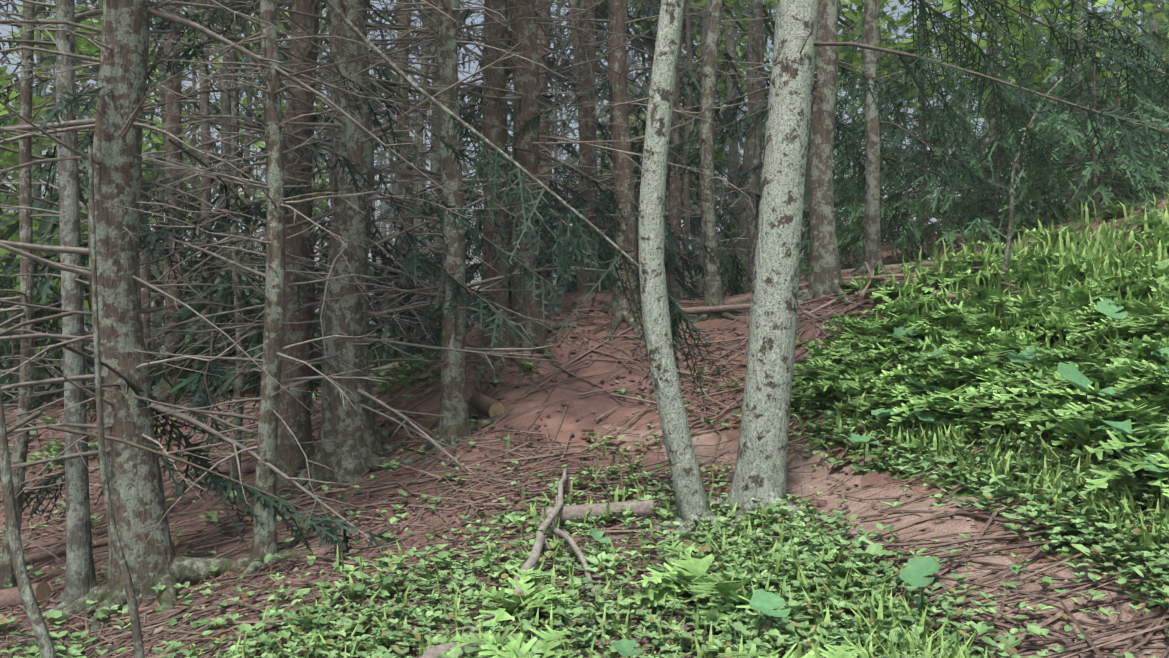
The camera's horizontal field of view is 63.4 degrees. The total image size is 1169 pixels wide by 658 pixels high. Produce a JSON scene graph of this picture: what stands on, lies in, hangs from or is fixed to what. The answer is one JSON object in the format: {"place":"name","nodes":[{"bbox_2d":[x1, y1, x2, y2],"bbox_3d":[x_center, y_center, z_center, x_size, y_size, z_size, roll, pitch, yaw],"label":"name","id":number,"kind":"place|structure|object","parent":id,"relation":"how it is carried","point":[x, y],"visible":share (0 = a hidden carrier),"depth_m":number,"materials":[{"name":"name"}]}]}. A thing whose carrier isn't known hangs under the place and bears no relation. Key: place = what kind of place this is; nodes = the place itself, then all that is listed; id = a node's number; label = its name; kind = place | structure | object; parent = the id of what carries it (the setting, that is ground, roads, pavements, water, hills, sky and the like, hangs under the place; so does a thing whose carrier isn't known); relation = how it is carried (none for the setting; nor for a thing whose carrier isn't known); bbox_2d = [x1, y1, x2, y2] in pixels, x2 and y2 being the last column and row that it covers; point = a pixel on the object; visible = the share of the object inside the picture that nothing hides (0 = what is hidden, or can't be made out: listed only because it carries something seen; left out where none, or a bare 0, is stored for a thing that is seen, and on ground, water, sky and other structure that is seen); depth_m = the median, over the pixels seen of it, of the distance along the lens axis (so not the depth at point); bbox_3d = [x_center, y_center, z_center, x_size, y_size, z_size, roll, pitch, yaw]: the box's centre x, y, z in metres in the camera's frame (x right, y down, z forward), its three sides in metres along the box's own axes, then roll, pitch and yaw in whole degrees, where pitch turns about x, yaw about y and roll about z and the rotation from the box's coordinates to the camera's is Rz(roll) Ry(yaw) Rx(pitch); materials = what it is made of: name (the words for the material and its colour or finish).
{"place":"outdoors","nodes":[
{"label":"outdoors","id":0,"kind":"place"},
{"bbox_2d":[0,195,1168,657],"bbox_3d":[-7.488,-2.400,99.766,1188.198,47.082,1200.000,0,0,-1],"label":"terrain","id":1,"kind":"structure","parent":0,"point":[582,407],"depth_m":9.04,"materials":[{"name":"brown soil"}]},
{"bbox_2d":[0,0,102,589],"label":"tree","id":2,"kind":"object","parent":1,"relation":"on","point":[26,296],"visible":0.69,"depth_m":7.58,"materials":[{"name":"brown plant"}]},
{"bbox_2d":[0,0,192,561],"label":"tree","id":3,"kind":"object","parent":1,"relation":"on","point":[17,152],"visible":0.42,"depth_m":8.06,"materials":[{"name":"brown plant"}]},
{"bbox_2d":[0,0,193,630],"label":"pale tree","id":4,"kind":"object","parent":1,"relation":"on","point":[81,538],"visible":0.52,"depth_m":6.82,"materials":[{"name":"grey plant"}]},
{"bbox_2d":[11,0,219,419],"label":"tree","id":5,"kind":"object","parent":1,"relation":"on","point":[145,297],"visible":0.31,"depth_m":13.38,"materials":[{"name":"red plant"}]},
{"bbox_2d":[53,0,291,402],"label":"tree","id":6,"kind":"object","parent":1,"relation":"on","point":[172,346],"visible":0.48,"depth_m":14.38,"materials":[{"name":"red plant"}]},
{"bbox_2d":[0,0,448,648],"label":"tree","id":7,"kind":"object","parent":1,"relation":"on","point":[118,288],"visible":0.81,"depth_m":6.63,"materials":[{"name":"grey plant"}]},
{"bbox_2d":[141,0,323,482],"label":"tree","id":8,"kind":"object","parent":1,"relation":"on","point":[236,277],"visible":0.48,"depth_m":10.11,"materials":[{"name":"grey plant"}]},
{"bbox_2d":[81,0,442,589],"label":"tree","id":9,"kind":"object","parent":1,"relation":"on","point":[266,538],"visible":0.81,"depth_m":6.81,"materials":[{"name":"grey plant"}]},
{"bbox_2d":[57,0,479,518],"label":"tree","id":10,"kind":"object","parent":1,"relation":"on","point":[291,402],"visible":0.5,"depth_m":9.78,"materials":[{"name":"grey plant"}]},
{"bbox_2d":[82,0,614,503],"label":"tree","id":11,"kind":"object","parent":1,"relation":"on","point":[350,460],"visible":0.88,"depth_m":9.19,"materials":[{"name":"grey plant"}]},
{"bbox_2d":[317,0,481,362],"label":"tree","id":12,"kind":"object","parent":1,"relation":"on","point":[407,18],"visible":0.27,"depth_m":16.54,"materials":[{"name":"red plant"}]},
{"bbox_2d":[0,5,846,417],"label":"trees","id":13,"kind":"object","parent":1,"relation":"on","point":[188,379],"visible":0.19,"depth_m":15.01,"materials":[{"name":"green plant"}]},
{"bbox_2d":[368,0,482,350],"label":"tree","id":14,"kind":"object","parent":1,"relation":"on","point":[437,239],"visible":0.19,"depth_m":18.66,"materials":[{"name":"brown plant"}]},
{"bbox_2d":[282,0,636,463],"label":"tree","id":15,"kind":"object","parent":1,"relation":"on","point":[450,361],"visible":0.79,"depth_m":9.28,"materials":[{"name":"grey plant"}]},
{"bbox_2d":[312,0,657,396],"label":"tree","id":16,"kind":"object","parent":1,"relation":"on","point":[499,109],"visible":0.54,"depth_m":10.93,"materials":[{"name":"red plant"}]},
{"bbox_2d":[0,0,1015,565],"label":"conifer branches","id":17,"kind":"object","parent":1,"relation":"on","point":[426,268],"visible":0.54,"depth_m":9.22,"materials":[{"name":"green plant"}]},
{"bbox_2d":[0,0,1026,403],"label":"spruce tree","id":18,"kind":"object","parent":1,"relation":"on","point":[380,188],"visible":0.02,"depth_m":41.48,"materials":[{"name":"red plant"}]},
{"bbox_2d":[0,258,1050,657],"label":"fallen branches","id":19,"kind":"object","parent":1,"relation":"on","point":[482,404],"visible":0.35,"depth_m":7.52,"materials":[{"name":"brown wood"}]},
{"bbox_2d":[426,0,643,298],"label":"tree","id":20,"kind":"object","parent":1,"relation":"on","point":[543,50],"visible":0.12,"depth_m":17.68,"materials":[{"name":"red plant"}]},
{"bbox_2d":[371,0,710,388],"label":"tree","id":21,"kind":"object","parent":1,"relation":"on","point":[531,328],"visible":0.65,"depth_m":10.90,"materials":[{"name":"red plant"}]},
{"bbox_2d":[0,61,1084,657],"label":"saplings","id":22,"kind":"object","parent":1,"relation":"on","point":[32,607],"visible":0.81,"depth_m":4.43,"materials":[{"name":"grey plant"}]},
{"bbox_2d":[0,0,1099,403],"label":"spruces","id":23,"kind":"object","parent":1,"relation":"on","point":[686,126],"visible":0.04,"depth_m":24.59,"materials":[{"name":"red plant"}]},
{"bbox_2d":[0,0,1165,388],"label":"spruce tree","id":24,"kind":"object","parent":1,"relation":"on","point":[206,194],"visible":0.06,"depth_m":29.42,"materials":[{"name":"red plant"}]},
{"bbox_2d":[0,0,1166,390],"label":"spruces","id":25,"kind":"object","parent":1,"relation":"on","point":[224,100],"visible":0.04,"depth_m":22.85,"materials":[{"name":"red plant"}]},
{"bbox_2d":[0,216,1168,657],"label":"fallen twigs","id":26,"kind":"object","parent":1,"relation":"on","point":[1088,644],"visible":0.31,"depth_m":6.36,"materials":[{"name":"brown wood"}]},
{"bbox_2d":[0,0,1168,395],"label":"foliage","id":27,"kind":"object","parent":1,"relation":"on","point":[156,140],"visible":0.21,"depth_m":24.55,"materials":[{"name":"green plant"}]},
{"bbox_2d":[0,0,1168,398],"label":"spruce tree","id":28,"kind":"object","parent":1,"relation":"on","point":[744,166],"visible":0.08,"depth_m":28.45,"materials":[{"name":"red plant"}]},
{"bbox_2d":[0,0,1168,375],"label":"spruces","id":29,"kind":"object","parent":1,"relation":"on","point":[734,152],"visible":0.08,"depth_m":33.24,"materials":[{"name":"red plant"}]},
{"bbox_2d":[0,184,1168,657],"bbox_3d":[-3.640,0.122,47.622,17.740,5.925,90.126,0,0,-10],"label":"ground cover plants","id":30,"kind":"object","parent":1,"relation":"on","point":[1085,248],"depth_m":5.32,"materials":[{"name":"green plant"}]},
{"bbox_2d":[466,0,732,346],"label":"tree","id":31,"kind":"object","parent":1,"relation":"on","point":[617,66],"visible":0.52,"depth_m":11.50,"materials":[{"name":"red plant"}]},
{"bbox_2d":[538,0,668,291],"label":"tree","id":32,"kind":"object","parent":1,"relation":"on","point":[585,112],"visible":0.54,"depth_m":14.21,"materials":[{"name":"red plant"}]},
{"bbox_2d":[607,0,754,300],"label":"tree","id":33,"kind":"object","parent":1,"relation":"on","point":[675,191],"visible":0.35,"depth_m":15.70,"materials":[{"name":"red plant"}]},
{"bbox_2d":[626,0,775,325],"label":"tree","id":34,"kind":"object","parent":1,"relation":"on","point":[707,130],"visible":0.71,"depth_m":11.34,"materials":[{"name":"grey plant"}]},
{"bbox_2d":[681,0,847,291],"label":"tree","id":35,"kind":"object","parent":1,"relation":"on","point":[758,40],"visible":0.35,"depth_m":18.49,"materials":[{"name":"brown plant"}]},
{"bbox_2d":[713,0,883,305],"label":"tree","id":36,"kind":"object","parent":1,"relation":"on","point":[820,226],"visible":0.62,"depth_m":11.17,"materials":[{"name":"grey plant"}]},
{"bbox_2d":[432,201,1168,657],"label":"ferns","id":37,"kind":"object","parent":1,"relation":"on","point":[1080,409],"visible":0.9,"depth_m":6.60,"materials":[{"name":"green plant"}]},
{"bbox_2d":[548,0,1168,559],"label":"twin tree","id":38,"kind":"object","parent":1,"relation":"on","point":[792,72],"visible":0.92,"depth_m":6.06,"materials":[{"name":"grey plant"}]},
{"bbox_2d":[307,0,741,421],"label":"drooping conifer branch","id":39,"kind":"object","parent":38,"relation":"attached to","point":[678,310],"visible":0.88,"depth_m":6.63,"materials":[{"name":"grey plant"}]},
{"bbox_2d":[812,0,925,279],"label":"tree","id":40,"kind":"object","parent":1,"relation":"on","point":[871,115],"visible":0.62,"depth_m":12.00,"materials":[{"name":"grey plant"}]},
{"bbox_2d":[590,296,1168,657],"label":"broadleaf plants","id":41,"kind":"object","parent":1,"relation":"on","point":[909,574],"visible":0.65,"depth_m":5.24,"materials":[{"name":"green plant"}]},
{"bbox_2d":[688,0,1168,293],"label":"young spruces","id":42,"kind":"object","parent":1,"relation":"on","point":[911,201],"visible":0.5,"depth_m":17.21,"materials":[{"name":"green plant"}]},
{"bbox_2d":[601,424,1168,657],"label":"dirt path","id":43,"kind":"structure","parent":0,"point":[957,526],"depth_m":4.74,"materials":[{"name":"brown soil"}]}
]}

